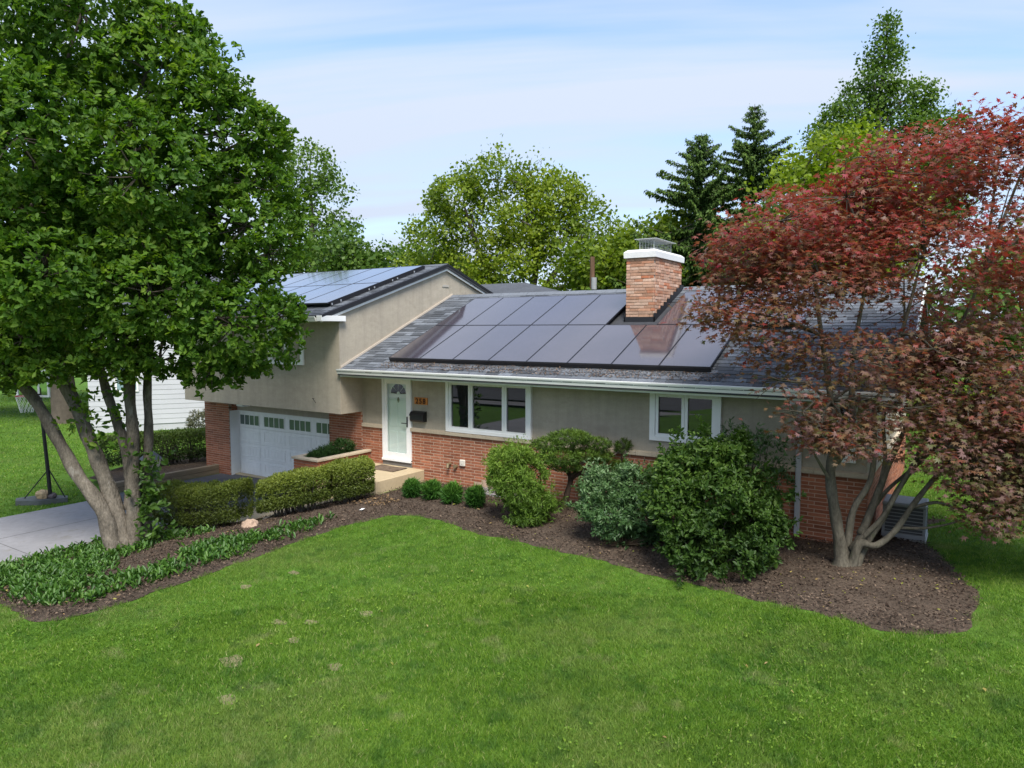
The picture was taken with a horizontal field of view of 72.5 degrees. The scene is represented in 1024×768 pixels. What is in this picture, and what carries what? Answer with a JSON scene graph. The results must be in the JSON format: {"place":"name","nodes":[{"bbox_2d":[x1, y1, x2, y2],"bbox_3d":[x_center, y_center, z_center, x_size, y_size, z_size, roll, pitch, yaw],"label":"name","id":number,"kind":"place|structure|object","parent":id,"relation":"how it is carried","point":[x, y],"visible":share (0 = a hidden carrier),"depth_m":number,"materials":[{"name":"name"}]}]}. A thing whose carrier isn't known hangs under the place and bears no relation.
{"place":"outdoors","nodes":[
{"label":"outdoors","id":0,"kind":"place"},
{"bbox_2d":[0,501,171,564],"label":"driveway","id":1,"kind":"structure","parent":0,"point":[24,534],"depth_m":15.46,"materials":[{"name":"concrete"}]},
{"bbox_2d":[139,451,161,525],"bbox_3d":[-8.052,2.371,15.645,0.380,1.730,0.380,3,5,33],"label":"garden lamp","id":2,"kind":"object","parent":1,"relation":"on","point":[156,456],"visible":0.12,"depth_m":15.57,"materials":[{"name":"metal"}]},
{"bbox_2d":[0,333,1023,767],"bbox_3d":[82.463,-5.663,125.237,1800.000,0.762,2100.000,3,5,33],"label":"ground","id":3,"kind":"structure","parent":0,"point":[8,415],"depth_m":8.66,"materials":[{"name":"green plant"}]},
{"bbox_2d":[15,370,67,505],"bbox_3d":[-12.107,1.347,17.795,1.081,3.440,1.087,3,5,33],"label":"basketball hoop","id":4,"kind":"object","parent":3,"relation":"on","point":[30,500],"visible":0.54,"depth_m":17.83,"materials":[{"name":"black metal"}]},
{"bbox_2d":[35,489,47,498],"bbox_3d":[-12.074,2.862,17.981,0.328,0.283,0.428,-3,5,-30],"label":"rock","id":5,"kind":"object","parent":4,"relation":"on","point":[41,494],"visible":0.83,"depth_m":17.85,"materials":[{"name":"beige stone"}]},
{"bbox_2d":[47,492,56,498],"bbox_3d":[-11.835,2.872,17.978,0.305,0.163,0.196,3,5,33],"label":"rock","id":6,"kind":"object","parent":4,"relation":"on","point":[52,495],"visible":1,"depth_m":17.89,"materials":[{"name":"stone"}]},
{"bbox_2d":[15,160,167,423],"bbox_3d":[-22.274,-4.466,32.927,14.806,13.368,8.059,0,4,-3],"label":"street tree","id":7,"kind":"object","parent":3,"relation":"on","point":[60,408],"visible":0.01,"depth_m":32.94,"materials":[{"name":"green plant"}]},
{"bbox_2d":[89,452,206,481],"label":"retaining wall","id":8,"kind":"structure","parent":3,"relation":"on","point":[117,474],"depth_m":21.72,"materials":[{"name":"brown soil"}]},
{"bbox_2d":[98,427,205,466],"bbox_3d":[-11.092,1.991,22.160,3.543,1.178,1.311,-3,5,-34],"label":"hedge","id":9,"kind":"object","parent":8,"relation":"on","point":[174,436],"visible":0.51,"depth_m":22.11,"materials":[{"name":"green plant"}]},
{"bbox_2d":[115,464,218,491],"bbox_3d":[-9.963,2.735,20.405,0.180,0.307,3.280,3,5,33],"label":"retaining edge","id":10,"kind":"object","parent":3,"relation":"on","point":[196,472],"visible":0.56,"depth_m":20.75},
{"bbox_2d":[85,276,270,432],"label":"neighbour house","id":11,"kind":"structure","parent":3,"relation":"on","point":[172,407],"depth_m":30.84,"materials":[{"name":"white"}]},
{"bbox_2d":[114,376,138,391],"bbox_3d":[-16.671,-0.358,30.193,0.900,1.400,0.050,-2,5,-24],"label":"window","id":12,"kind":"structure","parent":11,"relation":"in","point":[117,385],"depth_m":30.11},
{"bbox_2d":[184,409,204,435],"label":"pale shrub","id":13,"kind":"object","parent":3,"relation":"on","point":[192,423],"visible":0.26,"depth_m":29.16,"materials":[{"name":"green plant"}]},
{"bbox_2d":[120,473,291,512],"bbox_3d":[-7.759,2.954,18.691,5.200,0.044,3.740,3,5,33],"label":"driveway apron","id":14,"kind":"object","parent":3,"relation":"on","point":[219,477],"visible":0.12,"depth_m":20.52,"materials":[{"name":"concrete"}]},
{"bbox_2d":[218,693,234,704],"bbox_3d":[-2.944,3.267,7.233,0.161,0.002,0.252,-3,6,-37],"label":"bare patch","id":15,"kind":"object","parent":3,"relation":"on","point":[228,699],"visible":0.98,"depth_m":7.25,"materials":[{"name":"beige soil"}]},
{"bbox_2d":[219,655,242,667],"bbox_3d":[-3.223,3.204,8.070,0.230,0.005,0.356,-3,6,-37],"label":"bare patch","id":16,"kind":"object","parent":3,"relation":"on","point":[231,659],"visible":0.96,"depth_m":8.10,"materials":[{"name":"beige soil"}]},
{"bbox_2d":[235,472,266,478],"bbox_3d":[-6.616,2.858,20.289,4.650,0.080,0.170,3,5,33],"label":"garage threshold","id":17,"kind":"object","parent":3,"relation":"on","point":[250,475],"visible":0.29,"depth_m":21.06,"materials":[{"name":"paint"}]},
{"bbox_2d":[192,498,332,523],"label":"walkway","id":18,"kind":"structure","parent":3,"relation":"on","point":[256,515],"depth_m":16.04,"materials":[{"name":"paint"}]},
{"bbox_2d":[272,619,286,624],"bbox_3d":[-3.046,3.124,9.163,0.229,0.001,0.139,2,5,22],"label":"bare patch","id":19,"kind":"object","parent":3,"relation":"on","point":[277,621],"visible":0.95,"depth_m":9.19,"materials":[{"name":"beige soil"}]},
{"bbox_2d":[288,637,298,642],"bbox_3d":[-2.691,3.160,8.621,0.123,0.002,0.193,-3,6,-37],"label":"bare patch","id":20,"kind":"object","parent":3,"relation":"on","point":[293,639],"visible":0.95,"depth_m":8.62,"materials":[{"name":"beige soil"}]},
{"bbox_2d":[253,136,375,274],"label":"side tree","id":21,"kind":"object","parent":3,"relation":"on","point":[319,186],"visible":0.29,"depth_m":53.37,"materials":[{"name":"green plant"}]},
{"bbox_2d":[291,448,370,485],"bbox_3d":[-4.482,2.398,17.494,0.940,1.370,1.780,3,5,33],"label":"planter","id":22,"kind":"object","parent":3,"relation":"on","point":[301,460],"visible":0.12,"depth_m":16.90,"materials":[{"name":"beige concrete"}]},
{"bbox_2d":[303,437,355,457],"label":"shrub","id":23,"kind":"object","parent":22,"relation":"in","point":[332,449],"depth_m":17.36,"materials":[{"name":"green plant"}]},
{"bbox_2d":[327,663,341,670],"bbox_3d":[-2.010,3.212,7.936,0.153,0.002,0.202,-2,5,-26],"label":"bare patch","id":24,"kind":"object","parent":3,"relation":"on","point":[331,667],"visible":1,"depth_m":7.94,"materials":[{"name":"beige soil"}]},
{"bbox_2d":[322,463,423,494],"bbox_3d":[-3.341,2.539,16.835,1.820,0.890,1.640,3,5,33],"label":"porch","id":25,"kind":"object","parent":3,"relation":"on","point":[386,480],"visible":0.26,"depth_m":16.30,"materials":[{"name":"paint"}]},
{"bbox_2d":[374,464,406,471],"bbox_3d":[-3.060,2.064,17.117,0.860,0.034,0.520,3,5,33],"label":"door mat","id":26,"kind":"object","parent":25,"relation":"on","point":[382,467],"depth_m":17.09,"materials":[{"name":"brown fabric"}]},
{"bbox_2d":[302,220,481,283],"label":"tree","id":27,"kind":"object","parent":3,"relation":"on","point":[353,254],"visible":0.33,"depth_m":46.93,"materials":[{"name":"green plant"}]},
{"bbox_2d":[0,480,982,634],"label":"mulch bed","id":28,"kind":"object","parent":3,"relation":"on","point":[917,601],"visible":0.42,"depth_m":10.73,"materials":[{"name":"brown wood"}]},
{"bbox_2d":[0,0,325,550],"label":"magnolia tree","id":29,"kind":"object","parent":28,"relation":"on","point":[51,192],"visible":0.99,"depth_m":12.62,"materials":[{"name":"green plant"}]},
{"bbox_2d":[0,511,337,608],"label":"ground cover","id":30,"kind":"object","parent":28,"relation":"on","point":[58,573],"visible":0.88,"depth_m":11.80,"materials":[{"name":"green plant"}]},
{"bbox_2d":[152,477,255,527],"bbox_3d":[-6.811,2.596,15.325,2.594,1.325,0.984,2,5,26],"label":"hedge","id":31,"kind":"object","parent":28,"relation":"on","point":[185,509],"visible":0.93,"depth_m":15.00,"materials":[{"name":"green plant"}]},
{"bbox_2d":[241,519,258,528],"bbox_3d":[-5.255,2.852,14.028,0.330,0.298,0.374,-2,5,-27],"label":"rock","id":32,"kind":"object","parent":28,"relation":"on","point":[247,523],"visible":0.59,"depth_m":13.93,"materials":[{"name":"stone"}]},
{"bbox_2d":[254,463,335,516],"bbox_3d":[-4.556,2.268,14.740,1.680,1.203,1.002,1,4,9],"label":"hedge","id":33,"kind":"object","parent":28,"relation":"on","point":[295,481],"visible":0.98,"depth_m":14.44,"materials":[{"name":"green plant"}]},
{"bbox_2d":[325,455,375,502],"bbox_3d":[-3.481,2.077,15.064,1.031,1.007,0.972,-3,5,-35],"label":"hedge","id":34,"kind":"object","parent":28,"relation":"on","point":[348,483],"visible":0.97,"depth_m":14.79,"materials":[{"name":"green plant"}]},
{"bbox_2d":[347,493,398,504],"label":"leaf litter","id":35,"kind":"object","parent":28,"relation":"on","point":[375,499],"visible":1,"depth_m":14.94,"materials":[{"name":"brown plant"}]},
{"bbox_2d":[401,476,421,497],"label":"dwarf shrub","id":36,"kind":"object","parent":28,"relation":"on","point":[411,486],"visible":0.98,"depth_m":15.12,"materials":[{"name":"green plant"}]},
{"bbox_2d":[419,477,442,500],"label":"dwarf shrub","id":37,"kind":"object","parent":28,"relation":"on","point":[430,489],"visible":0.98,"depth_m":14.94,"materials":[{"name":"green plant"}]},
{"bbox_2d":[437,480,463,504],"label":"dwarf shrub","id":38,"kind":"object","parent":28,"relation":"on","point":[451,493],"visible":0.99,"depth_m":14.55,"materials":[{"name":"green plant"}]},
{"bbox_2d":[462,483,486,508],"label":"dwarf shrub","id":39,"kind":"object","parent":28,"relation":"on","point":[474,495],"visible":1,"depth_m":14.23,"materials":[{"name":"green plant"}]},
{"bbox_2d":[3,486,969,619],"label":"fallen leaves","id":40,"kind":"object","parent":28,"relation":"on","point":[546,538],"visible":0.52,"depth_m":10.45,"materials":[{"name":"brown plant"}]},
{"bbox_2d":[482,487,514,496],"bbox_3d":[-0.378,2.510,15.538,1.150,0.250,0.550,3,5,33],"label":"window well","id":41,"kind":"object","parent":28,"relation":"on","point":[484,488],"depth_m":15.45,"materials":[{"name":"metal"}]},
{"bbox_2d":[479,434,568,527],"bbox_3d":[0.189,1.877,13.218,1.767,1.806,1.240,1,5,13],"label":"false cypress","id":42,"kind":"object","parent":28,"relation":"on","point":[509,476],"visible":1,"depth_m":13.04,"materials":[{"name":"green plant"}]},
{"bbox_2d":[529,427,633,513],"bbox_3d":[1.322,1.746,13.890,2.149,1.845,1.165,-2,5,-28],"label":"sculpted pine","id":43,"kind":"object","parent":28,"relation":"on","point":[575,457],"visible":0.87,"depth_m":13.64,"materials":[{"name":"green plant"}]},
{"bbox_2d":[565,453,673,549],"bbox_3d":[1.901,2.034,11.989,1.994,1.660,1.422,-1,4,-8],"label":"blue green shrub","id":44,"kind":"object","parent":28,"relation":"on","point":[612,493],"visible":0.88,"depth_m":11.76,"materials":[{"name":"green plant"}]},
{"bbox_2d":[595,525,649,546],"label":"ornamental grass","id":45,"kind":"object","parent":28,"relation":"on","point":[629,542],"depth_m":11.80,"materials":[{"name":"green plant"}]},
{"bbox_2d":[636,414,807,588],"bbox_3d":[3.247,1.788,10.741,2.639,2.558,1.793,1,5,10],"label":"shrub","id":46,"kind":"object","parent":28,"relation":"on","point":[687,479],"visible":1,"depth_m":10.54,"materials":[{"name":"green plant"}]},
{"bbox_2d":[716,417,799,501],"bbox_3d":[4.059,1.656,12.129,1.797,2.216,0.783,3,5,33],"label":"slender shrub","id":47,"kind":"object","parent":28,"relation":"on","point":[759,443],"visible":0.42,"depth_m":11.88,"materials":[{"name":"green plant"}]},
{"bbox_2d":[660,91,1023,566],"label":"red maple","id":48,"kind":"object","parent":28,"relation":"on","point":[993,454],"visible":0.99,"depth_m":10.03,"materials":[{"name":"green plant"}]},
{"bbox_2d":[880,494,928,543],"bbox_3d":[6.997,2.389,12.437,0.700,0.670,0.700,3,5,33],"label":"air conditioner","id":49,"kind":"object","parent":28,"relation":"on","point":[917,517],"visible":0.71,"depth_m":12.18,"materials":[{"name":"metal"}]},
{"bbox_2d":[386,133,639,290],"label":"broad tree","id":50,"kind":"object","parent":3,"relation":"on","point":[534,241],"visible":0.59,"depth_m":40.52,"materials":[{"name":"green plant"}]},
{"bbox_2d":[7,533,1023,767],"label":"lawn weeds","id":51,"kind":"object","parent":3,"relation":"on","point":[729,754],"visible":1,"depth_m":7.67,"materials":[{"name":"green plant"}]},
{"bbox_2d":[157,238,928,542],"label":"house","id":52,"kind":"structure","parent":3,"relation":"on","point":[363,324],"depth_m":16.08,"materials":[{"name":"paint"}]},
{"bbox_2d":[230,410,329,476],"bbox_3d":[-6.566,1.878,20.162,4.512,1.974,0.380,3,5,33],"label":"garage door","id":53,"kind":"structure","parent":52,"relation":"in","point":[262,444],"depth_m":20.68,"materials":[{"name":"white paint"}]},
{"bbox_2d":[267,327,303,364],"bbox_3d":[-5.943,-1.007,18.395,1.380,0.980,0.100,3,5,33],"label":"window","id":54,"kind":"structure","parent":52,"relation":"in","point":[301,362],"depth_m":18.10,"materials":[{"name":"white glass"}]},
{"bbox_2d":[382,379,411,467],"bbox_3d":[-2.836,0.926,17.425,0.960,2.245,0.235,3,5,33],"label":"front door","id":55,"kind":"structure","parent":52,"relation":"in","point":[396,394],"depth_m":17.45,"materials":[{"name":"white paint"}]},
{"bbox_2d":[409,410,426,421],"bbox_3d":[-2.276,0.787,16.917,0.440,0.252,0.157,3,5,33],"label":"mailbox","id":56,"kind":"object","parent":52,"relation":"attached to","point":[418,416],"visible":1,"depth_m":16.86,"materials":[{"name":"black metal"}]},
{"bbox_2d":[414,397,427,404],"bbox_3d":[-2.205,0.412,16.914,0.410,0.170,0.038,3,5,33],"label":"house number","id":57,"kind":"object","parent":52,"relation":"attached to","point":[420,400],"visible":1,"depth_m":16.90,"materials":[{"name":"orange wood"}]},
{"bbox_2d":[445,382,531,439],"bbox_3d":[-0.554,0.547,15.838,2.360,1.233,0.100,3,5,33],"label":"window","id":58,"kind":"structure","parent":52,"relation":"in","point":[480,409],"depth_m":15.82,"materials":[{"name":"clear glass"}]},
{"bbox_2d":[377,362,730,380],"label":"roof litter","id":59,"kind":"object","parent":52,"relation":"on","point":[559,371],"visible":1,"depth_m":14.17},
{"bbox_2d":[649,393,721,442],"bbox_3d":[3.293,0.624,13.304,1.390,0.995,0.100,3,5,33],"label":"window","id":60,"kind":"structure","parent":52,"relation":"in","point":[667,411],"depth_m":13.30,"materials":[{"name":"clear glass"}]},
{"bbox_2d":[835,403,857,462],"bbox_3d":[5.601,0.795,11.791,0.400,1.050,0.100,3,5,33],"label":"window","id":61,"kind":"structure","parent":52,"relation":"in","point":[842,409],"depth_m":11.76,"materials":[{"name":"white glass"}]},
{"bbox_2d":[590,257,596,289],"bbox_3d":[4.097,-2.648,35.462,0.291,7.550,0.469,-2,5,-26],"label":"utility pole","id":62,"kind":"object","parent":3,"relation":"on","point":[593,282],"visible":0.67,"depth_m":35.17,"materials":[{"name":"brown wood"}]},
{"bbox_2d":[550,205,748,290],"bbox_3d":[8.059,-4.737,37.996,11.985,10.926,6.242,0,4,4],"label":"tree","id":63,"kind":"object","parent":3,"relation":"on","point":[612,262],"visible":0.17,"depth_m":37.05,"materials":[{"name":"green plant"}]},
{"bbox_2d":[585,133,796,289],"bbox_3d":[9.925,-5.516,35.945,13.941,14.407,13.991,3,5,33],"label":"spruce tree","id":64,"kind":"object","parent":3,"relation":"on","point":[699,158],"visible":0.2,"depth_m":35.18,"materials":[{"name":"green plant"}]},
{"bbox_2d":[677,103,908,391],"bbox_3d":[13.737,-6.372,37.197,14.026,16.548,14.077,3,5,33],"label":"spruce tree","id":65,"kind":"object","parent":3,"relation":"on","point":[755,155],"visible":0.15,"depth_m":36.08,"materials":[{"name":"green plant"}]},
{"bbox_2d":[736,106,941,280],"bbox_3d":[12.719,-4.590,27.235,7.644,12.301,5.134,1,5,18],"label":"yellow green tree","id":66,"kind":"object","parent":3,"relation":"on","point":[829,146],"visible":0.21,"depth_m":26.45,"materials":[{"name":"green plant"}]},
{"bbox_2d":[775,237,927,277],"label":"back tree","id":67,"kind":"object","parent":3,"relation":"on","point":[901,263],"depth_m":35.37,"materials":[{"name":"green plant"}]},
{"bbox_2d":[741,7,983,267],"bbox_3d":[15.325,-7.557,31.032,10.713,17.624,4.378,0,4,4],"label":"tall tree","id":68,"kind":"object","parent":3,"relation":"on","point":[912,114],"visible":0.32,"depth_m":29.97,"materials":[{"name":"green plant"}]},
{"bbox_2d":[906,372,959,423],"bbox_3d":[13.780,0.458,26.297,5.797,3.667,3.036,1,5,11],"label":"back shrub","id":69,"kind":"object","parent":3,"relation":"on","point":[907,415],"depth_m":25.37,"materials":[{"name":"green plant"}]},
{"bbox_2d":[913,370,1023,441],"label":"side shrub","id":70,"kind":"object","parent":3,"relation":"on","point":[960,397],"visible":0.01,"depth_m":22.27,"materials":[{"name":"green plant"}]},
{"bbox_2d":[913,213,1023,379],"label":"tree","id":71,"kind":"object","parent":3,"relation":"on","point":[1012,338],"visible":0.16,"depth_m":26.51,"materials":[{"name":"green plant"}]},
{"bbox_2d":[0,0,1023,331],"label":"sky","id":72,"kind":"structure","parent":0,"point":[401,92],"materials":[{"name":"blue"}]},
{"bbox_2d":[178,539,985,759],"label":"lawn leaves","id":73,"kind":"object","parent":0,"point":[558,617],"visible":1,"depth_m":8.01,"materials":[{"name":"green plant"}]}
]}

